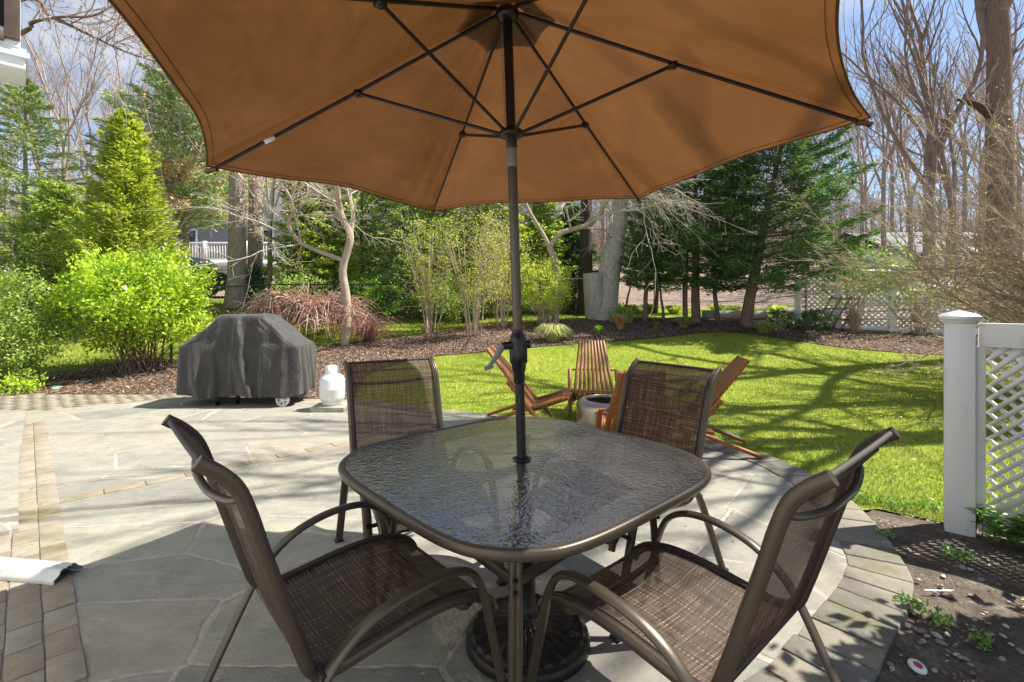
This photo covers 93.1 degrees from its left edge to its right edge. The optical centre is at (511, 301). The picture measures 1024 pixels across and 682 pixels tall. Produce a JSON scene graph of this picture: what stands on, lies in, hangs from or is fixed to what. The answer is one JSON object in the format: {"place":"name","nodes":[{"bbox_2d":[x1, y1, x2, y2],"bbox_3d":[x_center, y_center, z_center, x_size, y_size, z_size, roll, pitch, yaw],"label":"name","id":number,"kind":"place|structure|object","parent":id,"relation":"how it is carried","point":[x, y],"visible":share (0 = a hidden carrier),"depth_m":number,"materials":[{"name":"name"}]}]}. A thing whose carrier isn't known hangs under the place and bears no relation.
{"place":"outdoors","nodes":[
{"label":"outdoors","id":0,"kind":"place"},
{"bbox_2d":[0,410,26,536],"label":"landing","id":1,"kind":"object","parent":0,"point":[12,424],"visible":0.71,"depth_m":3.94,"materials":[{"name":"beige stone"}]},
{"bbox_2d":[0,393,193,409],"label":"brick path","id":2,"kind":"structure","parent":0,"point":[28,401],"depth_m":6.66,"materials":[{"name":"beige brick"}]},
{"bbox_2d":[0,299,590,371],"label":"grass","id":3,"kind":"structure","parent":0,"point":[53,366],"depth_m":11.69,"materials":[{"name":"green plant"}]},
{"bbox_2d":[0,78,112,314],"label":"spruce tree","id":4,"kind":"object","parent":3,"relation":"on","point":[32,89],"visible":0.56,"depth_m":13.46,"materials":[{"name":"green plant"}]},
{"bbox_2d":[0,178,119,319],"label":"arborvitae tree","id":5,"kind":"object","parent":3,"relation":"on","point":[50,191],"visible":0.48,"depth_m":12.56,"materials":[{"name":"green plant"}]},
{"bbox_2d":[43,106,192,324],"bbox_3d":[-9.657,-2.092,12.152,3.091,5.587,2.935,0,0,0],"label":"arborvitae tree","id":6,"kind":"object","parent":3,"relation":"on","point":[123,147],"visible":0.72,"depth_m":11.79,"materials":[{"name":"green plant"}]},
{"bbox_2d":[92,71,263,252],"bbox_3d":[-11.614,-3.726,15.755,5.386,7.464,4.993,0,0,15],"label":"spruce tree","id":7,"kind":"object","parent":3,"relation":"on","point":[174,201],"visible":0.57,"depth_m":15.57,"materials":[{"name":"plant"}]},
{"bbox_2d":[223,171,249,307],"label":"tree","id":8,"kind":"object","parent":3,"relation":"on","point":[237,241],"visible":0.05,"depth_m":14.39,"materials":[{"name":"grey plant"}]},
{"bbox_2d":[180,98,310,292],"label":"oak tree","id":9,"kind":"object","parent":3,"relation":"on","point":[270,202],"visible":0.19,"depth_m":14.16,"materials":[{"name":"brown plant"}]},
{"bbox_2d":[247,174,264,300],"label":"tree","id":10,"kind":"object","parent":3,"relation":"on","point":[255,244],"visible":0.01,"depth_m":15.14,"materials":[{"name":"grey plant"}]},
{"bbox_2d":[245,260,266,304],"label":"ivy","id":11,"kind":"object","parent":3,"relation":"on","point":[254,274],"visible":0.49,"depth_m":14.82,"materials":[{"name":"green plant"}]},
{"bbox_2d":[248,261,339,311],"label":"bush","id":12,"kind":"object","parent":3,"relation":"on","point":[285,280],"visible":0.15,"depth_m":13.52,"materials":[{"name":"green plant"}]},
{"bbox_2d":[262,180,342,297],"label":"hemlock tree","id":13,"kind":"object","parent":3,"relation":"on","point":[290,240],"visible":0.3,"depth_m":14.18,"materials":[{"name":"green plant"}]},
{"bbox_2d":[260,180,364,295],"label":"hemlock tree","id":14,"kind":"object","parent":3,"relation":"on","point":[309,241],"visible":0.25,"depth_m":14.38,"materials":[{"name":"green plant"}]},
{"bbox_2d":[312,186,409,312],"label":"hemlock tree","id":15,"kind":"object","parent":3,"relation":"on","point":[363,270],"visible":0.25,"depth_m":14.77,"materials":[{"name":"green plant"}]},
{"bbox_2d":[333,263,421,320],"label":"bush","id":16,"kind":"object","parent":3,"relation":"on","point":[368,288],"visible":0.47,"depth_m":13.71,"materials":[{"name":"green plant"}]},
{"bbox_2d":[354,197,450,316],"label":"hemlock tree","id":17,"kind":"object","parent":3,"relation":"on","point":[395,210],"visible":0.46,"depth_m":14.44,"materials":[{"name":"green plant"}]},
{"bbox_2d":[400,206,487,315],"bbox_3d":[-2.111,-2.021,15.446,2.858,5.271,2.989,0,0,19],"label":"shrub","id":18,"kind":"object","parent":3,"relation":"on","point":[443,216],"visible":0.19,"depth_m":14.96,"materials":[{"name":"green plant"}]},
{"bbox_2d":[415,268,496,323],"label":"bush","id":19,"kind":"object","parent":3,"relation":"on","point":[455,309],"visible":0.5,"depth_m":13.63,"materials":[{"name":"green plant"}]},
{"bbox_2d":[442,203,536,315],"bbox_3d":[-0.687,-1.852,14.898,3.078,4.894,3.377,0,0,0],"label":"shrub","id":20,"kind":"object","parent":3,"relation":"on","point":[487,206],"visible":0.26,"depth_m":14.67,"materials":[{"name":"green plant"}]},
{"bbox_2d":[519,202,578,313],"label":"hemlock tree","id":21,"kind":"object","parent":3,"relation":"on","point":[548,220],"visible":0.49,"depth_m":15.36,"materials":[{"name":"green plant"}]},
{"bbox_2d":[1,398,913,681],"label":"patio","id":22,"kind":"structure","parent":0,"point":[133,550],"depth_m":2.72,"materials":[{"name":"grey stone"}]},
{"bbox_2d":[0,535,10,681],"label":"brick band","id":23,"kind":"object","parent":22,"relation":"on","point":[5,540],"visible":0.11,"depth_m":2.22,"materials":[{"name":"beige brick"}]},
{"bbox_2d":[3,422,44,681],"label":"brick band","id":24,"kind":"object","parent":22,"relation":"on","point":[24,661],"visible":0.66,"depth_m":2.18,"materials":[{"name":"beige brick"}]},
{"bbox_2d":[0,556,82,584],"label":"downspout","id":25,"kind":"object","parent":22,"relation":"on","point":[35,571],"visible":1,"depth_m":2.37,"materials":[{"name":"white metal"}]},
{"bbox_2d":[33,420,87,681],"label":"brick band","id":26,"kind":"object","parent":22,"relation":"on","point":[64,656],"visible":0.91,"depth_m":2.26,"materials":[{"name":"beige brick"}]},
{"bbox_2d":[18,440,348,511],"bbox_3d":[-2.382,1.387,3.968,2.506,0.069,0.121,0,0,-43],"label":"brick band","id":27,"kind":"object","parent":22,"relation":"on","point":[161,479],"visible":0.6,"depth_m":3.74,"materials":[{"name":"beige brick"}]},
{"bbox_2d":[176,314,316,406],"bbox_3d":[-3.582,0.764,6.619,1.654,1.197,0.876,0,0,0],"label":"grill","id":28,"kind":"object","parent":22,"relation":"on","point":[255,355],"visible":1,"depth_m":6.30,"materials":[{"name":"black fabric"}]},
{"bbox_2d":[310,402,346,411],"bbox_3d":[-2.280,1.332,6.150,0.420,0.060,0.360,0,0,0],"label":"paver block","id":29,"kind":"object","parent":22,"relation":"on","point":[320,407],"depth_m":5.97,"materials":[{"name":"concrete"}]},
{"bbox_2d":[319,365,344,405],"bbox_3d":[-2.280,1.057,6.150,0.312,0.490,0.312,0,0,0],"label":"propane tank","id":30,"kind":"object","parent":29,"relation":"on","point":[332,386],"visible":1,"depth_m":6.04,"materials":[{"name":"white metal"}]},
{"bbox_2d":[161,414,505,681],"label":"patio chair","id":31,"kind":"object","parent":22,"relation":"on","point":[336,612],"visible":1,"depth_m":1.49,"materials":[{"name":"brown metal"}]},
{"bbox_2d":[334,355,506,586],"bbox_3d":[-0.527,0.854,2.569,0.692,1.027,0.895,0,0,-29],"label":"patio chair","id":32,"kind":"object","parent":22,"relation":"on","point":[390,399],"visible":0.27,"depth_m":2.82,"materials":[{"name":"brown fabric"}]},
{"bbox_2d":[338,416,711,681],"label":"patio table","id":33,"kind":"object","parent":22,"relation":"on","point":[481,493],"visible":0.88,"depth_m":1.67,"materials":[{"name":"glass"}]},
{"bbox_2d":[465,562,589,681],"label":"umbrella base","id":34,"kind":"object","parent":22,"relation":"on","point":[565,652],"visible":0.62,"depth_m":1.87,"materials":[{"name":"metal"}]},
{"bbox_2d":[107,0,872,459],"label":"patio umbrella","id":35,"kind":"object","parent":34,"relation":"on","point":[433,106],"visible":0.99,"depth_m":2.01,"materials":[{"name":"brown fabric"}]},
{"bbox_2d":[576,394,615,430],"bbox_3d":[0.990,1.176,4.950,0.670,0.372,0.670,0,0,0],"label":"fire pit","id":36,"kind":"object","parent":22,"relation":"on","point":[587,406],"visible":0.31,"depth_m":4.80,"materials":[{"name":"metal"}]},
{"bbox_2d":[595,370,626,431],"bbox_3d":[0.999,0.930,3.971,0.625,0.845,0.992,0,0,6],"label":"wooden slat chair","id":37,"kind":"object","parent":22,"relation":"on","point":[608,422],"visible":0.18,"depth_m":3.84,"materials":[{"name":"brown wood"}]},
{"bbox_2d":[605,358,728,643],"bbox_3d":[0.574,0.854,2.464,0.895,1.027,0.692,0,0,-38],"label":"patio chair","id":38,"kind":"object","parent":22,"relation":"on","point":[668,404],"visible":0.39,"depth_m":2.61,"materials":[{"name":"brown fabric"}]},
{"bbox_2d":[442,409,913,681],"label":"paver border","id":39,"kind":"object","parent":22,"relation":"attached to","point":[861,613],"visible":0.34,"depth_m":2.14,"materials":[{"name":"grey stone"}]},
{"bbox_2d":[485,345,570,418],"bbox_3d":[0.151,0.930,5.422,0.992,0.845,0.625,0,0,10],"label":"wooden slat chair","id":40,"kind":"object","parent":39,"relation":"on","point":[533,402],"visible":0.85,"depth_m":5.35,"materials":[{"name":"brown wood"}]},
{"bbox_2d":[706,355,762,459],"bbox_3d":[1.709,0.930,4.498,0.992,0.845,0.625,0,0,10],"label":"wooden slat chair","id":41,"kind":"object","parent":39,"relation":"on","point":[735,367],"visible":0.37,"depth_m":4.28,"materials":[{"name":"brown wood"}]},
{"bbox_2d":[526,426,900,681],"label":"patio chair","id":42,"kind":"object","parent":22,"relation":"on","point":[672,613],"visible":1,"depth_m":1.38,"materials":[{"name":"brown metal"}]},
{"bbox_2d":[0,0,1023,265],"label":"sky","id":43,"kind":"structure","parent":0,"point":[849,5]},
{"bbox_2d":[10,261,1015,523],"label":"ground","id":44,"kind":"structure","parent":0,"point":[674,297],"depth_m":19.43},
{"bbox_2d":[0,0,29,86],"bbox_3d":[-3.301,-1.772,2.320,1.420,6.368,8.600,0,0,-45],"label":"house","id":45,"kind":"structure","parent":44,"relation":"on","point":[14,62],"depth_m":4.33,"materials":[{"name":"white"}]},
{"bbox_2d":[0,0,19,41],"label":"window frame","id":46,"kind":"structure","parent":45,"relation":"in","point":[9,9],"depth_m":4.29,"materials":[{"name":"brown wood"}]},
{"bbox_2d":[0,38,62,278],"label":"bare tree","id":47,"kind":"object","parent":44,"relation":"on","point":[11,143],"visible":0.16,"depth_m":30.00,"materials":[{"name":"brown plant"}]},
{"bbox_2d":[0,22,79,275],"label":"bare tree","id":48,"kind":"object","parent":44,"relation":"on","point":[36,165],"visible":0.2,"depth_m":26.59,"materials":[{"name":"brown plant"}]},
{"bbox_2d":[19,1,124,258],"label":"bare tree","id":49,"kind":"object","parent":44,"relation":"on","point":[55,111],"visible":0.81,"depth_m":24.42,"materials":[{"name":"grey plant"}]},
{"bbox_2d":[25,0,167,217],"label":"bare tree","id":50,"kind":"object","parent":44,"relation":"on","point":[89,173],"visible":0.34,"depth_m":28.50,"materials":[{"name":"brown plant"}]},
{"bbox_2d":[21,0,189,134],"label":"overhanging tree","id":51,"kind":"object","parent":44,"relation":"on","point":[49,18],"visible":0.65,"depth_m":8.59,"materials":[{"name":"brown plant"}]},
{"bbox_2d":[29,44,181,220],"bbox_3d":[-22.672,-8.459,27.301,7.310,15.007,7.336,0,0,-13],"label":"bare tree","id":52,"kind":"object","parent":44,"relation":"on","point":[104,111],"visible":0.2,"depth_m":26.77,"materials":[{"name":"brown plant"}]},
{"bbox_2d":[82,11,189,149],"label":"bare tree","id":53,"kind":"object","parent":44,"relation":"on","point":[148,86],"visible":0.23,"depth_m":28.99,"materials":[{"name":"brown plant"}]},
{"bbox_2d":[56,44,287,294],"bbox_3d":[-11.319,-4.679,17.353,6.646,9.099,6.382,0,0,0],"label":"spruce tree","id":54,"kind":"object","parent":44,"relation":"on","point":[172,107],"visible":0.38,"depth_m":16.12,"materials":[{"name":"green plant"}]},
{"bbox_2d":[151,257,226,295],"bbox_3d":[-12.170,-0.943,18.000,4.639,1.500,1.864,0,0,0],"label":"parked car","id":55,"kind":"object","parent":44,"relation":"on","point":[223,275],"visible":0.07,"depth_m":17.12,"materials":[{"name":"grey paint"}]},
{"bbox_2d":[75,158,392,281],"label":"neighbour house","id":56,"kind":"structure","parent":44,"relation":"on","point":[218,240],"depth_m":28.50,"materials":[{"name":"grey"}]},
{"bbox_2d":[1,277,806,344],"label":"chain link fence","id":57,"kind":"object","parent":44,"relation":"on","point":[269,284],"visible":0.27,"depth_m":13.19,"materials":[{"name":"black metal"}]},
{"bbox_2d":[0,224,959,291],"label":"undergrowth","id":58,"kind":"object","parent":44,"relation":"on","point":[599,261],"visible":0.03,"depth_m":26.85,"materials":[{"name":"green plant"}]},
{"bbox_2d":[0,317,1022,398],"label":"mulch bed","id":59,"kind":"object","parent":44,"relation":"on","point":[350,357],"visible":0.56,"depth_m":10.47,"materials":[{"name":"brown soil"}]},
{"bbox_2d":[0,367,54,394],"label":"laurel seedling","id":60,"kind":"object","parent":59,"relation":"on","point":[10,383],"visible":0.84,"depth_m":7.23,"materials":[{"name":"green plant"}]},
{"bbox_2d":[0,259,78,388],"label":"leafy shrub","id":61,"kind":"object","parent":59,"relation":"on","point":[15,358],"visible":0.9,"depth_m":7.64,"materials":[{"name":"green plant"}]},
{"bbox_2d":[34,236,223,374],"bbox_3d":[-6.791,0.066,8.849,2.710,2.543,2.906,0,0,0],"label":"laurel bush","id":62,"kind":"object","parent":59,"relation":"on","point":[134,319],"visible":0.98,"depth_m":8.49,"materials":[{"name":"green plant"}]},
{"bbox_2d":[115,178,413,344],"bbox_3d":[-4.578,-2.568,10.890,5.872,7.189,4.693,0,0,0],"label":"crape myrtle","id":63,"kind":"object","parent":59,"relation":"on","point":[336,198],"visible":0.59,"depth_m":10.79,"materials":[{"name":"brown plant"}]},
{"bbox_2d":[203,284,389,339],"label":"weeping maple","id":64,"kind":"object","parent":59,"relation":"on","point":[313,311],"visible":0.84,"depth_m":11.01,"materials":[{"name":"brown plant"}]},
{"bbox_2d":[329,310,408,341],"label":"twiggy shrub","id":65,"kind":"object","parent":59,"relation":"on","point":[371,334],"visible":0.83,"depth_m":11.19,"materials":[{"name":"plant"}]},
{"bbox_2d":[383,207,463,333],"bbox_3d":[-2.158,-0.798,12.169,2.007,3.266,2.011,0,0,41],"label":"multistem shrub","id":66,"kind":"object","parent":59,"relation":"on","point":[424,301],"visible":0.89,"depth_m":12.07,"materials":[{"name":"green plant"}]},
{"bbox_2d":[425,205,536,335],"bbox_3d":[-0.693,-0.914,11.313,2.728,3.504,2.023,0,0,0],"label":"multistem shrub","id":67,"kind":"object","parent":59,"relation":"on","point":[476,309],"visible":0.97,"depth_m":11.26,"materials":[{"name":"green plant"}]},
{"bbox_2d":[455,208,548,326],"bbox_3d":[-0.080,-0.911,12.329,2.390,3.176,1.953,0,0,13],"label":"multistem shrub","id":68,"kind":"object","parent":59,"relation":"on","point":[502,314],"visible":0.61,"depth_m":12.30,"materials":[{"name":"green plant"}]},
{"bbox_2d":[521,254,576,324],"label":"spring bush","id":69,"kind":"object","parent":59,"relation":"on","point":[545,319],"visible":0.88,"depth_m":12.42,"materials":[{"name":"green plant"}]},
{"bbox_2d":[530,323,573,341],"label":"ornamental grass","id":70,"kind":"object","parent":59,"relation":"on","point":[551,332],"depth_m":10.38,"materials":[{"name":"green plant"}]},
{"bbox_2d":[468,184,680,323],"bbox_3d":[1.539,-2.201,13.092,5.835,5.673,5.790,0,0,25],"label":"young tree","id":71,"kind":"object","parent":59,"relation":"on","point":[603,204],"visible":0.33,"depth_m":12.71,"materials":[{"name":"brown plant"}]},
{"bbox_2d":[583,199,628,319],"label":"leaning tree","id":72,"kind":"object","parent":59,"relation":"on","point":[601,290],"visible":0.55,"depth_m":13.41,"materials":[{"name":"grey plant"}]},
{"bbox_2d":[624,176,751,314],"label":"hanging branches","id":73,"kind":"object","parent":72,"relation":"hanging from","point":[655,198],"visible":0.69,"depth_m":10.91,"materials":[{"name":"brown plant"}]},
{"bbox_2d":[615,216,687,319],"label":"cedar","id":74,"kind":"object","parent":59,"relation":"on","point":[647,271],"visible":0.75,"depth_m":13.20,"materials":[{"name":"green plant"}]},
{"bbox_2d":[624,154,773,322],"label":"cedar tree","id":75,"kind":"object","parent":59,"relation":"on","point":[695,289],"visible":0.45,"depth_m":12.52,"materials":[{"name":"green plant"}]},
{"bbox_2d":[661,103,887,326],"bbox_3d":[6.440,-2.441,12.327,5.136,6.242,5.593,0,0,0],"label":"cedar tree","id":76,"kind":"object","parent":59,"relation":"on","point":[821,198],"visible":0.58,"depth_m":11.58,"materials":[{"name":"green plant"}]},
{"bbox_2d":[761,308,799,328],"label":"plant","id":77,"kind":"object","parent":59,"relation":"on","point":[777,314],"visible":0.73,"depth_m":12.14,"materials":[{"name":"green plant"}]},
{"bbox_2d":[795,308,838,329],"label":"plant","id":78,"kind":"object","parent":59,"relation":"on","point":[811,314],"visible":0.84,"depth_m":11.83,"materials":[{"name":"green plant"}]},
{"bbox_2d":[807,231,911,329],"bbox_3d":[8.440,-0.482,11.865,2.298,2.512,2.428,0,0,45],"label":"climbing shrub","id":79,"kind":"object","parent":59,"relation":"on","point":[852,322],"visible":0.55,"depth_m":11.65,"materials":[{"name":"green plant"}]},
{"bbox_2d":[794,264,1023,334],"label":"lattice fence","id":80,"kind":"object","parent":59,"relation":"on","point":[838,292],"visible":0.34,"depth_m":11.78,"materials":[{"name":"white plastic"}]},
{"bbox_2d":[864,244,960,334],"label":"climbing shrub","id":81,"kind":"object","parent":59,"relation":"on","point":[921,330],"visible":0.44,"depth_m":11.28,"materials":[{"name":"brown plant"}]},
{"bbox_2d":[0,98,1023,271],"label":"woods","id":82,"kind":"object","parent":44,"relation":"on","point":[609,207],"visible":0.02,"depth_m":46.48,"materials":[{"name":"brown plant"}]},
{"bbox_2d":[702,310,766,319],"bbox_3d":[6.391,0.380,13.950,1.742,0.271,0.251,0,0,3],"label":"log","id":83,"kind":"object","parent":44,"relation":"on","point":[727,314],"visible":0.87,"depth_m":13.86,"materials":[{"name":"wood"}]},
{"bbox_2d":[811,67,891,235],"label":"bare tree","id":84,"kind":"object","parent":44,"relation":"on","point":[840,201],"visible":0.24,"depth_m":30.95,"materials":[{"name":"brown plant"}]},
{"bbox_2d":[799,3,942,265],"bbox_3d":[16.885,-8.308,24.202,8.293,13.882,3.763,0,0,-18],"label":"bare tree","id":85,"kind":"object","parent":44,"relation":"on","point":[860,178],"visible":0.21,"depth_m":23.87,"materials":[{"name":"brown plant"}]},
{"bbox_2d":[843,38,927,231],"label":"bare tree","id":86,"kind":"object","parent":44,"relation":"on","point":[892,199],"visible":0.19,"depth_m":26.98,"materials":[{"name":"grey plant"}]},
{"bbox_2d":[770,44,1023,428],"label":"twiggy maple","id":87,"kind":"object","parent":44,"relation":"on","point":[1011,282],"visible":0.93,"depth_m":7.24,"materials":[{"name":"brown plant"}]},
{"bbox_2d":[841,0,962,288],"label":"bare tree","id":88,"kind":"object","parent":44,"relation":"on","point":[885,162],"visible":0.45,"depth_m":20.91,"materials":[{"name":"grey plant"}]},
{"bbox_2d":[842,0,981,301],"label":"woodland tree","id":89,"kind":"object","parent":44,"relation":"on","point":[945,171],"visible":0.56,"depth_m":18.98,"materials":[{"name":"grey plant"}]},
{"bbox_2d":[815,232,1023,270],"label":"white house","id":90,"kind":"structure","parent":44,"relation":"on","point":[919,248],"depth_m":25.14,"materials":[{"name":"white"}]},
{"bbox_2d":[852,12,1018,268],"bbox_3d":[17.787,-7.265,22.231,6.296,12.924,6.318,0,0,-18],"label":"bare tree","id":91,"kind":"object","parent":44,"relation":"on","point":[897,154],"visible":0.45,"depth_m":21.98,"materials":[{"name":"grey plant"}]},
{"bbox_2d":[852,0,1023,306],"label":"woodland tree","id":92,"kind":"object","parent":44,"relation":"on","point":[933,150],"visible":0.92,"depth_m":16.82,"materials":[{"name":"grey plant"}]},
{"bbox_2d":[892,4,985,231],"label":"bare tree","id":93,"kind":"object","parent":44,"relation":"on","point":[966,168],"visible":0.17,"depth_m":29.93,"materials":[{"name":"brown plant"}]},
{"bbox_2d":[879,0,1023,268],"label":"bare tree","id":94,"kind":"object","parent":44,"relation":"on","point":[1014,43],"visible":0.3,"depth_m":22.89,"materials":[{"name":"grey plant"}]},
{"bbox_2d":[940,29,1023,271],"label":"bare tree","id":95,"kind":"object","parent":44,"relation":"on","point":[1017,167],"visible":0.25,"depth_m":19.99,"materials":[{"name":"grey plant"}]},
{"bbox_2d":[956,0,1023,315],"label":"woodland tree","id":96,"kind":"object","parent":44,"relation":"on","point":[993,18],"visible":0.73,"depth_m":14.79,"materials":[{"name":"brown plant"}]},
{"bbox_2d":[559,308,785,318],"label":"neighbour lawn","id":97,"kind":"structure","parent":0,"point":[679,314],"depth_m":15.36,"materials":[{"name":"green plant"}]},
{"bbox_2d":[547,201,601,311],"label":"hemlock tree","id":98,"kind":"object","parent":97,"relation":"on","point":[574,241],"visible":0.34,"depth_m":16.12,"materials":[{"name":"green plant"}]},
{"bbox_2d":[576,200,591,314],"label":"dark tree","id":99,"kind":"object","parent":97,"relation":"on","point":[585,263],"visible":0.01,"depth_m":15.33,"materials":[{"name":"brown plant"}]},
{"bbox_2d":[621,186,703,312],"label":"cedar tree","id":100,"kind":"object","parent":97,"relation":"on","point":[655,310],"visible":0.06,"depth_m":15.91,"materials":[{"name":"green plant"}]},
{"bbox_2d":[426,332,1023,521],"bbox_3d":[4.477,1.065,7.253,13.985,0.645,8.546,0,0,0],"label":"lawn","id":101,"kind":"structure","parent":0,"point":[656,349],"depth_m":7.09,"materials":[{"name":"green plant"}]},
{"bbox_2d":[568,340,617,415],"bbox_3d":[1.001,0.930,5.959,0.625,0.845,0.992,0,0,6],"label":"wooden slat chair","id":102,"kind":"object","parent":101,"relation":"on","point":[585,346],"visible":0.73,"depth_m":6.05,"materials":[{"name":"brown wood"}]},
{"bbox_2d":[866,510,1023,681],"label":"dirt bed","id":103,"kind":"object","parent":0,"point":[931,538],"visible":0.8,"depth_m":2.21,"materials":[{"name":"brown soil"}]},
{"bbox_2d":[891,589,929,615],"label":"weed","id":104,"kind":"object","parent":103,"relation":"on","point":[917,606],"visible":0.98,"depth_m":2.17,"materials":[{"name":"green plant"}]},
{"bbox_2d":[938,310,1023,540],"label":"garden fence","id":105,"kind":"object","parent":103,"relation":"on","point":[965,425],"visible":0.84,"depth_m":2.86,"materials":[{"name":"white plastic"}]},
{"bbox_2d":[964,504,1023,545],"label":"pachysandra","id":106,"kind":"object","parent":103,"relation":"on","point":[1009,531],"visible":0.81,"depth_m":2.74,"materials":[{"name":"green plant"}]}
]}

